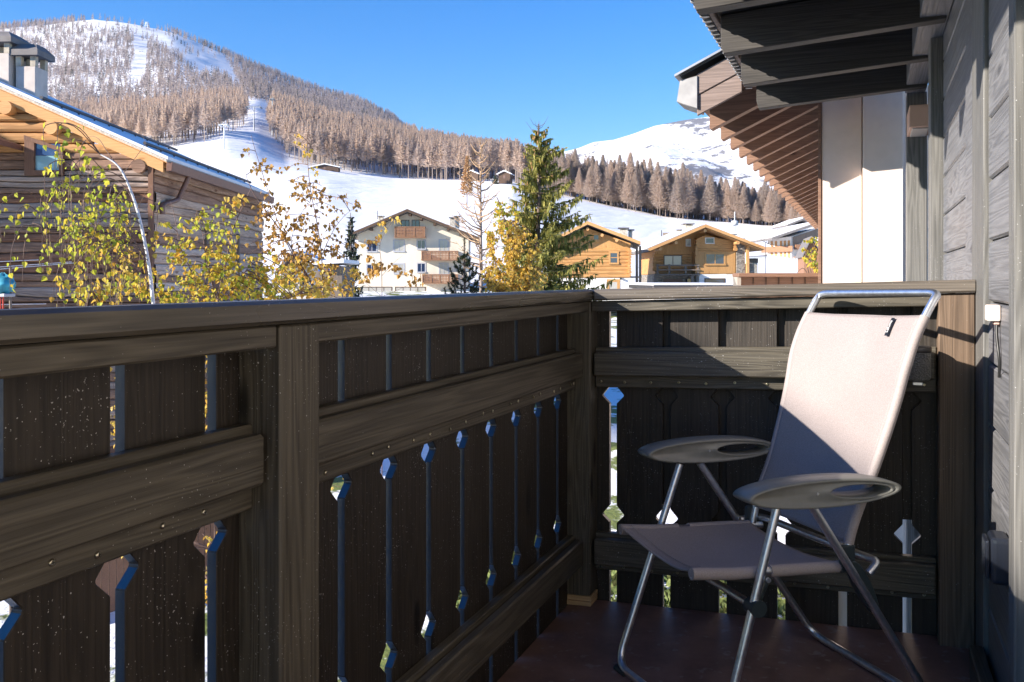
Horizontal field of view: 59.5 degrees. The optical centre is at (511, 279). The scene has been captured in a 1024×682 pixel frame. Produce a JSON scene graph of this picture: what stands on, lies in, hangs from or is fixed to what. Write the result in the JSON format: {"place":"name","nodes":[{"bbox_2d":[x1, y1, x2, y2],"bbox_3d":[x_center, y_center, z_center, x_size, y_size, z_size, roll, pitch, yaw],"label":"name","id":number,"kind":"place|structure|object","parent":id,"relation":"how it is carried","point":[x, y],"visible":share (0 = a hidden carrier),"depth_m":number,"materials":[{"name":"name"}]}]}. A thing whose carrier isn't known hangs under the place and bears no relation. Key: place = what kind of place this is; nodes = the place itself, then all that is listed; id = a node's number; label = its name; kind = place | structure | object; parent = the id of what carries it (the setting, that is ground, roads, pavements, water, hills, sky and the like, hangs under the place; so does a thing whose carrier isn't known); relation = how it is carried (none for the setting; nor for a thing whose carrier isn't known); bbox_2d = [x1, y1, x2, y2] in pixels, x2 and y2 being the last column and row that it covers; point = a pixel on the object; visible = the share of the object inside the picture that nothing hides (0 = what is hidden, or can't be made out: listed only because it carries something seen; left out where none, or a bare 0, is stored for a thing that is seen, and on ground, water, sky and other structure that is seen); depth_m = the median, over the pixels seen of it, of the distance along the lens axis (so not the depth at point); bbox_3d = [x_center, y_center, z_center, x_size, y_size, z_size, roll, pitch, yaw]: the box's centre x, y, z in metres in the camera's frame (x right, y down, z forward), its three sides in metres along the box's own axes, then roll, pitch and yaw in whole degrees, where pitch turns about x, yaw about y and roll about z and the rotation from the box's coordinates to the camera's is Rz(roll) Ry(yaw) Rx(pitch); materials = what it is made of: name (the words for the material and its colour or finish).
{"place":"outdoors","nodes":[
{"label":"outdoors","id":0,"kind":"place"},
{"bbox_2d":[0,260,70,613],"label":"clothes line","id":1,"kind":"object","parent":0,"point":[10,304],"visible":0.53,"depth_m":14.67,"materials":[{"name":"grey wood"}]},
{"bbox_2d":[0,272,15,308],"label":"laundry bag","id":2,"kind":"object","parent":1,"relation":"hanging from","point":[6,281],"visible":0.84,"depth_m":13.93,"materials":[{"name":"teal fabric"}]},
{"bbox_2d":[0,0,720,290],"label":"sky","id":3,"kind":"structure","parent":0,"point":[596,70],"materials":[{"name":"blue"}]},
{"bbox_2d":[0,288,790,681],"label":"ground","id":4,"kind":"structure","parent":0,"point":[612,512],"depth_m":21.92,"materials":[{"name":"snow"}]},
{"bbox_2d":[0,119,162,306],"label":"birch tree","id":5,"kind":"object","parent":4,"relation":"on","point":[105,241],"visible":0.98,"depth_m":9.41,"materials":[{"name":"yellow plant"}]},
{"bbox_2d":[0,81,274,452],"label":"log barn","id":6,"kind":"structure","parent":4,"relation":"on","point":[188,187],"depth_m":21.99,"materials":[{"name":"wood"}]},
{"bbox_2d":[0,31,29,86],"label":"chimney","id":7,"kind":"object","parent":6,"relation":"on","point":[8,40],"visible":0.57,"depth_m":23.57,"materials":[{"name":"stone"}]},
{"bbox_2d":[9,44,54,113],"bbox_3d":[-12.857,-4.665,24.000,0.791,3.189,0.860,0,0,2],"label":"chimney","id":8,"kind":"object","parent":6,"relation":"on","point":[31,77],"visible":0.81,"depth_m":23.71,"materials":[{"name":"paint"}]},
{"bbox_2d":[24,135,64,174],"bbox_3d":[-11.435,-3.045,21.901,0.943,0.974,0.101,0,0,0],"label":"window","id":9,"kind":"structure","parent":6,"relation":"in","point":[36,157],"depth_m":21.87,"materials":[{"name":"teal glass"}]},
{"bbox_2d":[95,523,217,612],"bbox_3d":[-5.436,4.580,15.511,0.140,1.900,5.431,0,0,42],"label":"plank fence","id":10,"kind":"object","parent":4,"relation":"on","point":[110,576],"visible":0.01,"depth_m":14.44,"materials":[{"name":"brown wood"}]},
{"bbox_2d":[65,189,339,606],"bbox_3d":[-3.432,2.252,11.024,4.079,6.732,1.489,0,0,0],"label":"birch tree","id":11,"kind":"object","parent":4,"relation":"on","point":[196,281],"visible":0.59,"depth_m":10.92,"materials":[{"name":"yellow plant"}]},
{"bbox_2d":[276,249,325,298],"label":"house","id":12,"kind":"structure","parent":4,"relation":"on","point":[314,259],"depth_m":61.99,"materials":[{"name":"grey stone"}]},
{"bbox_2d":[240,132,363,297],"bbox_3d":[-3.006,1.707,13.002,1.654,7.671,1.400,0,0,-1],"label":"birch tree","id":13,"kind":"object","parent":4,"relation":"on","point":[306,257],"visible":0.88,"depth_m":12.92,"materials":[{"name":"yellow plant"}]},
{"bbox_2d":[310,259,358,297],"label":"shed","id":14,"kind":"structure","parent":4,"relation":"on","point":[339,277],"depth_m":50.00,"materials":[{"name":"grey wood"}]},
{"bbox_2d":[343,213,364,296],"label":"spruce tree","id":15,"kind":"object","parent":4,"relation":"on","point":[351,239],"visible":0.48,"depth_m":73.96,"materials":[{"name":"green plant"}]},
{"bbox_2d":[355,216,424,473],"bbox_3d":[-2.144,2.198,15.086,1.097,6.539,1.441,0,0,22],"label":"birch sapling","id":16,"kind":"object","parent":4,"relation":"on","point":[377,269],"visible":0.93,"depth_m":15.00,"materials":[{"name":"yellow plant"}]},
{"bbox_2d":[347,209,479,290],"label":"apartment house","id":17,"kind":"structure","parent":4,"relation":"on","point":[420,243],"depth_m":108.95,"materials":[{"name":"cream plaster"},{"name":"red brown wood"},{"name":"glass"}]},
{"bbox_2d":[366,240,377,251],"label":"window","id":18,"kind":"structure","parent":17,"relation":"in","point":[373,248],"depth_m":108.84,"materials":[{"name":"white glass"}]},
{"bbox_2d":[360,287,391,290],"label":"window","id":19,"kind":"structure","parent":17,"relation":"in","point":[364,288],"depth_m":108.87,"materials":[{"name":"glass"}]},
{"bbox_2d":[393,240,404,251],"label":"window","id":20,"kind":"structure","parent":17,"relation":"in","point":[398,245],"depth_m":108.95,"materials":[{"name":"grey glass"}]},
{"bbox_2d":[393,263,404,273],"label":"window","id":21,"kind":"structure","parent":17,"relation":"in","point":[402,265],"depth_m":108.95,"materials":[{"name":"white glass"}]},
{"bbox_2d":[395,287,425,290],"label":"window","id":22,"kind":"structure","parent":17,"relation":"in","point":[404,288],"depth_m":109.00,"materials":[{"name":"glass"}]},
{"bbox_2d":[416,239,425,249],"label":"window","id":23,"kind":"structure","parent":17,"relation":"in","point":[420,243],"depth_m":109.03,"materials":[{"name":"white glass"}]},
{"bbox_2d":[416,262,425,272],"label":"window","id":24,"kind":"structure","parent":17,"relation":"in","point":[420,266],"depth_m":109.03,"materials":[{"name":"white glass"}]},
{"bbox_2d":[439,239,448,250],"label":"window","id":25,"kind":"structure","parent":17,"relation":"in","point":[443,243],"depth_m":109.11,"materials":[{"name":"grey glass"}]},
{"bbox_2d":[439,263,448,273],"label":"window","id":26,"kind":"structure","parent":17,"relation":"in","point":[443,267],"depth_m":109.11,"materials":[{"name":"grey glass"}]},
{"bbox_2d":[443,237,488,293],"bbox_3d":[-1.565,1.702,29.855,2.093,6.357,1.997,0,0,37],"label":"mountain pine","id":27,"kind":"object","parent":4,"relation":"on","point":[463,287],"visible":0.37,"depth_m":29.91,"materials":[{"name":"green plant"}]},
{"bbox_2d":[446,137,520,292],"bbox_3d":[-1.424,-0.948,39.990,3.090,10.858,3.877,0,0,-23],"label":"bare larch","id":28,"kind":"object","parent":4,"relation":"on","point":[480,250],"visible":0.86,"depth_m":39.92,"materials":[{"name":"brown plant"}]},
{"bbox_2d":[481,197,548,292],"bbox_3d":[0.111,0.831,32.000,2.471,7.598,2.780,0,0,1],"label":"birch tree","id":29,"kind":"object","parent":4,"relation":"on","point":[525,274],"visible":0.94,"depth_m":31.53,"materials":[{"name":"yellow plant"}]},
{"bbox_2d":[496,119,616,300],"bbox_3d":[1.893,-1.599,42.037,6.419,12.024,6.332,0,0,22],"label":"spruce tree","id":30,"kind":"object","parent":4,"relation":"on","point":[549,235],"visible":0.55,"depth_m":41.64,"materials":[{"name":"green plant"}]},
{"bbox_2d":[551,221,641,300],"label":"log chalet","id":31,"kind":"object","parent":4,"relation":"on","point":[615,247],"visible":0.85,"depth_m":71.86,"materials":[{"name":"brown wood"}]},
{"bbox_2d":[591,233,600,241],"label":"window","id":32,"kind":"structure","parent":31,"relation":"in","point":[597,236],"depth_m":71.94,"materials":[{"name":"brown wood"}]},
{"bbox_2d":[607,279,619,288],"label":"window","id":33,"kind":"structure","parent":31,"relation":"in","point":[616,283],"depth_m":71.82,"materials":[{"name":"brown wood"}]},
{"bbox_2d":[609,251,618,263],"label":"window","id":34,"kind":"structure","parent":31,"relation":"in","point":[611,253],"depth_m":71.71,"materials":[{"name":"brown wood"}]},
{"bbox_2d":[629,283,732,299],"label":"flat roof","id":35,"kind":"structure","parent":4,"relation":"on","point":[646,285],"depth_m":24.07,"materials":[{"name":"metal"}]},
{"bbox_2d":[631,223,764,282],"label":"log chalet","id":36,"kind":"object","parent":4,"relation":"on","point":[691,253],"visible":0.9,"depth_m":80.08,"materials":[{"name":"brown wood"}]},
{"bbox_2d":[664,255,681,264],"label":"window","id":37,"kind":"structure","parent":36,"relation":"in","point":[668,259],"depth_m":81.12,"materials":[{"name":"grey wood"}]},
{"bbox_2d":[663,278,682,282],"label":"window","id":38,"kind":"structure","parent":36,"relation":"in","point":[665,280],"depth_m":81.22,"materials":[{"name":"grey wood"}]},
{"bbox_2d":[704,278,724,282],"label":"window","id":39,"kind":"structure","parent":36,"relation":"in","point":[706,280],"depth_m":80.06,"materials":[{"name":"grey glass"}]},
{"bbox_2d":[704,252,725,264],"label":"window","id":40,"kind":"structure","parent":36,"relation":"in","point":[710,258],"depth_m":80.02,"materials":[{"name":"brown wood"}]},
{"bbox_2d":[745,251,767,272],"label":"house","id":41,"kind":"structure","parent":4,"relation":"on","point":[754,256],"depth_m":95.00,"materials":[{"name":"stone"}]},
{"bbox_2d":[674,49,927,632],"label":"neighbour house","id":42,"kind":"structure","parent":4,"relation":"on","point":[834,172],"depth_m":5.77,"materials":[{"name":"paint"}]},
{"bbox_2d":[732,273,817,297],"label":"board parapet","id":43,"kind":"structure","parent":42,"relation":"attached to","point":[739,279],"depth_m":10.47,"materials":[{"name":"brown wood"}]},
{"bbox_2d":[795,236,817,272],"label":"chalet","id":44,"kind":"object","parent":4,"relation":"on","point":[800,254],"visible":0.36,"depth_m":130.61,"materials":[{"name":"paint"}]},
{"bbox_2d":[797,237,817,272],"bbox_3d":[7.928,1.937,24.032,0.644,6.185,0.929,0,0,-3],"label":"shrub","id":45,"kind":"object","parent":4,"relation":"on","point":[812,264],"visible":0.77,"depth_m":23.99,"materials":[{"name":"yellow plant"}]},
{"bbox_2d":[905,0,1023,681],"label":"chalet wall","id":46,"kind":"structure","parent":4,"relation":"on","point":[970,72],"depth_m":2.48,"materials":[{"name":"grey wood"}]},
{"bbox_2d":[497,600,970,681],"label":"balcony floor","id":47,"kind":"structure","parent":46,"relation":"attached to","point":[574,643],"depth_m":2.69,"materials":[{"name":"wood"}]},
{"bbox_2d":[0,289,596,681],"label":"balcony railing","id":48,"kind":"object","parent":47,"relation":"on","point":[310,578],"visible":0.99,"depth_m":1.51,"materials":[{"name":"brown wood"}]},
{"bbox_2d":[567,589,597,606],"bbox_3d":[0.246,1.113,3.148,0.091,0.036,0.086,0,0,22],"label":"wood shim","id":49,"kind":"object","parent":47,"relation":"on","point":[581,600],"visible":0.78,"depth_m":3.11,"materials":[{"name":"brown wood"}]},
{"bbox_2d":[614,289,940,681],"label":"folding chair","id":50,"kind":"object","parent":47,"relation":"on","point":[844,389],"visible":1,"depth_m":2.44,"materials":[{"name":"fabric"}]},
{"bbox_2d":[592,280,975,648],"bbox_3d":[0.822,0.666,2.949,1.290,1.333,0.172,0,0,22],"label":"balcony railing","id":51,"kind":"object","parent":47,"relation":"on","point":[678,362],"visible":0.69,"depth_m":2.94,"materials":[{"name":"brown wood"}]},
{"bbox_2d":[908,345,931,385],"bbox_3d":[1.209,0.255,2.672,0.078,0.115,0.087,0,0,22],"label":"ashtray","id":52,"kind":"object","parent":51,"relation":"attached to","point":[920,373],"visible":0.66,"depth_m":2.63,"materials":[{"name":"black metal"}]},
{"bbox_2d":[690,0,946,110],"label":"roof eave","id":53,"kind":"object","parent":46,"relation":"attached to","point":[782,53],"visible":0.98,"depth_m":4.37,"materials":[{"name":"grey wood"}]},
{"bbox_2d":[907,104,927,136],"bbox_3d":[2.284,-0.888,5.031,0.111,0.128,0.358,0,0,22],"label":"wall lamp","id":54,"kind":"object","parent":46,"relation":"attached to","point":[917,120],"visible":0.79,"depth_m":4.88,"materials":[{"name":"pink paint"}]},
{"bbox_2d":[985,304,1000,377],"bbox_3d":[1.216,0.154,2.266,0.030,0.181,0.066,0,0,22],"label":"cable clip","id":55,"kind":"object","parent":46,"relation":"attached to","point":[993,313],"visible":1,"depth_m":2.25,"materials":[{"name":"beige plastic"}]},
{"bbox_2d":[982,530,1008,585],"bbox_3d":[1.148,0.658,2.126,0.053,0.110,0.084,0,0,22],"label":"power socket","id":56,"kind":"object","parent":46,"relation":"attached to","point":[995,556],"visible":0.94,"depth_m":2.09,"materials":[{"name":"grey plastic"}]},
{"bbox_2d":[4,20,797,287],"bbox_3d":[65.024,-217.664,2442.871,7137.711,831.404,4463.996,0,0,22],"label":"hillside","id":57,"kind":"structure","parent":0,"point":[389,193],"depth_m":352.60,"materials":[{"name":"snow"}]},
{"bbox_2d":[0,13,424,131],"bbox_3d":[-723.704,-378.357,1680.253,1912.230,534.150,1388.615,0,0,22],"label":"larch forest","id":58,"kind":"object","parent":57,"relation":"on","point":[260,87],"visible":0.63,"depth_m":1431.49,"materials":[{"name":"brown plant"}]},
{"bbox_2d":[309,163,341,171],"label":"wooden hut","id":59,"kind":"object","parent":57,"relation":"on","point":[327,167],"visible":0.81,"depth_m":420.00,"materials":[{"name":"brown"}]},
{"bbox_2d":[52,83,773,224],"bbox_3d":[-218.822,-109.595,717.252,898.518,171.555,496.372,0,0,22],"label":"larch forest","id":60,"kind":"object","parent":57,"relation":"on","point":[327,134],"visible":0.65,"depth_m":465.71,"materials":[{"name":"brown plant"}]},
{"bbox_2d":[458,156,473,207],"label":"larch tree","id":61,"kind":"object","parent":57,"relation":"on","point":[463,183],"visible":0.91,"depth_m":239.75,"materials":[{"name":"brown plant"}]},
{"bbox_2d":[466,169,483,180],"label":"wooden hut","id":62,"kind":"object","parent":57,"relation":"on","point":[475,175],"visible":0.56,"depth_m":419.52,"materials":[{"name":"brown"}]},
{"bbox_2d":[496,170,513,183],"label":"wooden hut","id":63,"kind":"object","parent":57,"relation":"on","point":[505,176],"visible":0.96,"depth_m":395.04,"materials":[{"name":"brown"}]},
{"bbox_2d":[553,148,573,185],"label":"larch tree","id":64,"kind":"object","parent":57,"relation":"on","point":[562,161],"visible":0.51,"depth_m":403.53,"materials":[{"name":"brown plant"}]},
{"bbox_2d":[566,162,577,196],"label":"larch tree","id":65,"kind":"object","parent":57,"relation":"on","point":[570,175],"visible":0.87,"depth_m":407.01,"materials":[{"name":"brown plant"}]},
{"bbox_2d":[570,148,584,196],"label":"larch tree","id":66,"kind":"object","parent":57,"relation":"on","point":[576,157],"visible":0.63,"depth_m":410.21,"materials":[{"name":"brown plant"}]},
{"bbox_2d":[574,168,584,194],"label":"larch tree","id":67,"kind":"object","parent":57,"relation":"on","point":[579,181],"visible":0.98,"depth_m":400.22,"materials":[{"name":"brown plant"}]},
{"bbox_2d":[580,158,589,194],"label":"larch tree","id":68,"kind":"object","parent":57,"relation":"on","point":[586,167],"visible":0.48,"depth_m":410.73,"materials":[{"name":"brown plant"}]},
{"bbox_2d":[582,167,596,201],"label":"larch tree","id":69,"kind":"object","parent":57,"relation":"on","point":[588,185],"visible":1,"depth_m":392.09,"materials":[{"name":"brown plant"}]},
{"bbox_2d":[590,160,606,203],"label":"larch tree","id":70,"kind":"object","parent":57,"relation":"on","point":[597,179],"visible":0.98,"depth_m":391.99,"materials":[{"name":"brown plant"}]},
{"bbox_2d":[599,155,606,203],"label":"larch tree","id":71,"kind":"object","parent":57,"relation":"on","point":[602,166],"visible":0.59,"depth_m":410.01,"materials":[{"name":"brown plant"}]},
{"bbox_2d":[599,167,614,204],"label":"larch tree","id":72,"kind":"object","parent":57,"relation":"on","point":[606,179],"visible":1,"depth_m":392.38,"materials":[{"name":"brown plant"}]},
{"bbox_2d":[608,164,623,206],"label":"larch tree","id":73,"kind":"object","parent":57,"relation":"on","point":[617,175],"visible":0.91,"depth_m":394.47,"materials":[{"name":"brown plant"}]},
{"bbox_2d":[611,154,624,207],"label":"larch tree","id":74,"kind":"object","parent":57,"relation":"on","point":[619,164],"visible":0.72,"depth_m":397.76,"materials":[{"name":"brown plant"}]},
{"bbox_2d":[620,171,635,209],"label":"larch tree","id":75,"kind":"object","parent":57,"relation":"on","point":[626,188],"visible":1,"depth_m":387.77,"materials":[{"name":"brown plant"}]},
{"bbox_2d":[620,152,643,209],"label":"larch tree","id":76,"kind":"object","parent":57,"relation":"on","point":[630,166],"visible":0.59,"depth_m":394.91,"materials":[{"name":"brown plant"}]},
{"bbox_2d":[626,170,645,211],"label":"larch tree","id":77,"kind":"object","parent":57,"relation":"on","point":[636,182],"visible":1,"depth_m":387.62,"materials":[{"name":"brown plant"}]},
{"bbox_2d":[636,168,648,211],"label":"larch tree","id":78,"kind":"object","parent":57,"relation":"on","point":[642,181],"visible":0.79,"depth_m":394.82,"materials":[{"name":"brown plant"}]},
{"bbox_2d":[638,162,649,203],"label":"larch tree","id":79,"kind":"object","parent":57,"relation":"on","point":[641,165],"visible":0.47,"depth_m":398.78,"materials":[{"name":"brown plant"}]},
{"bbox_2d":[643,159,650,211],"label":"larch tree","id":80,"kind":"object","parent":57,"relation":"on","point":[645,167],"visible":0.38,"depth_m":402.26,"materials":[{"name":"brown plant"}]},
{"bbox_2d":[643,174,655,213],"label":"larch tree","id":81,"kind":"object","parent":57,"relation":"on","point":[650,203],"visible":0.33,"depth_m":393.75,"materials":[{"name":"brown plant"}]},
{"bbox_2d":[645,161,668,214],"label":"larch tree","id":82,"kind":"object","parent":57,"relation":"on","point":[658,172],"visible":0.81,"depth_m":388.12,"materials":[{"name":"brown plant"}]},
{"bbox_2d":[651,177,668,215],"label":"larch tree","id":83,"kind":"object","parent":57,"relation":"on","point":[659,194],"visible":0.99,"depth_m":384.66,"materials":[{"name":"brown plant"}]},
{"bbox_2d":[658,170,671,216],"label":"larch tree","id":84,"kind":"object","parent":57,"relation":"on","point":[666,180],"visible":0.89,"depth_m":386.44,"materials":[{"name":"brown plant"}]},
{"bbox_2d":[666,168,673,216],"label":"larch tree","id":85,"kind":"object","parent":57,"relation":"on","point":[669,173],"visible":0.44,"depth_m":391.12,"materials":[{"name":"brown plant"}]},
{"bbox_2d":[666,172,688,218],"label":"larch tree","id":86,"kind":"object","parent":57,"relation":"on","point":[676,189],"visible":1,"depth_m":374.98,"materials":[{"name":"brown plant"}]},
{"bbox_2d":[670,162,698,218],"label":"larch tree","id":87,"kind":"object","parent":57,"relation":"on","point":[684,182],"visible":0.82,"depth_m":378.07,"materials":[{"name":"brown plant"}]},
{"bbox_2d":[683,168,697,218],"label":"larch tree","id":88,"kind":"object","parent":57,"relation":"on","point":[690,182],"visible":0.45,"depth_m":387.88,"materials":[{"name":"brown plant"}]},
{"bbox_2d":[690,170,705,219],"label":"larch tree","id":89,"kind":"object","parent":57,"relation":"on","point":[700,184],"visible":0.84,"depth_m":398.99,"materials":[{"name":"brown plant"}]},
{"bbox_2d":[699,175,720,220],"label":"larch tree","id":90,"kind":"object","parent":57,"relation":"on","point":[710,197],"visible":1,"depth_m":378.56,"materials":[{"name":"brown plant"}]},
{"bbox_2d":[717,184,733,221],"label":"larch tree","id":91,"kind":"object","parent":57,"relation":"on","point":[724,192],"visible":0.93,"depth_m":380.31,"materials":[{"name":"brown plant"}]},
{"bbox_2d":[719,182,733,218],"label":"larch tree","id":92,"kind":"object","parent":57,"relation":"on","point":[727,191],"visible":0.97,"depth_m":377.73,"materials":[{"name":"brown plant"}]},
{"bbox_2d":[725,177,742,217],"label":"larch tree","id":93,"kind":"object","parent":57,"relation":"on","point":[734,185],"visible":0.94,"depth_m":376.58,"materials":[{"name":"brown plant"}]},
{"bbox_2d":[735,187,750,223],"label":"larch tree","id":94,"kind":"object","parent":57,"relation":"on","point":[742,197],"visible":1,"depth_m":374.79,"materials":[{"name":"brown plant"}]},
{"bbox_2d":[734,182,752,223],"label":"larch tree","id":95,"kind":"object","parent":57,"relation":"on","point":[746,190],"visible":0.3,"depth_m":381.58,"materials":[{"name":"brown plant"}]},
{"bbox_2d":[749,200,761,220],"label":"larch tree","id":96,"kind":"object","parent":57,"relation":"on","point":[754,215],"visible":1,"depth_m":373.82,"materials":[{"name":"brown plant"}]},
{"bbox_2d":[757,181,769,224],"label":"larch tree","id":97,"kind":"object","parent":57,"relation":"on","point":[764,196],"visible":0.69,"depth_m":374.75,"materials":[{"name":"brown plant"}]},
{"bbox_2d":[763,187,777,225],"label":"larch tree","id":98,"kind":"object","parent":57,"relation":"on","point":[770,197],"visible":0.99,"depth_m":368.41,"materials":[{"name":"brown plant"}]},
{"bbox_2d":[766,191,781,224],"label":"larch tree","id":99,"kind":"object","parent":57,"relation":"on","point":[776,200],"visible":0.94,"depth_m":367.53,"materials":[{"name":"brown plant"}]},
{"bbox_2d":[775,194,785,221],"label":"larch tree","id":100,"kind":"object","parent":57,"relation":"on","point":[781,199],"visible":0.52,"depth_m":373.96,"materials":[{"name":"brown plant"}]},
{"bbox_2d":[750,222,817,257],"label":"apartment house","id":101,"kind":"structure","parent":57,"relation":"on","point":[786,241],"depth_m":190.87,"materials":[{"name":"grey stone"}]},
{"bbox_2d":[772,217,817,240],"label":"house","id":102,"kind":"structure","parent":57,"relation":"on","point":[800,220],"depth_m":240.77,"materials":[{"name":"grey stone"}]},
{"bbox_2d":[456,531,784,619],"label":"grass","id":103,"kind":"structure","parent":0,"point":[723,605],"depth_m":15.15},
{"bbox_2d":[564,117,773,205],"bbox_3d":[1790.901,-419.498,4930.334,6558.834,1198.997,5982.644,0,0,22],"label":"mountain","id":104,"kind":"structure","parent":0,"point":[696,145],"depth_m":4461.09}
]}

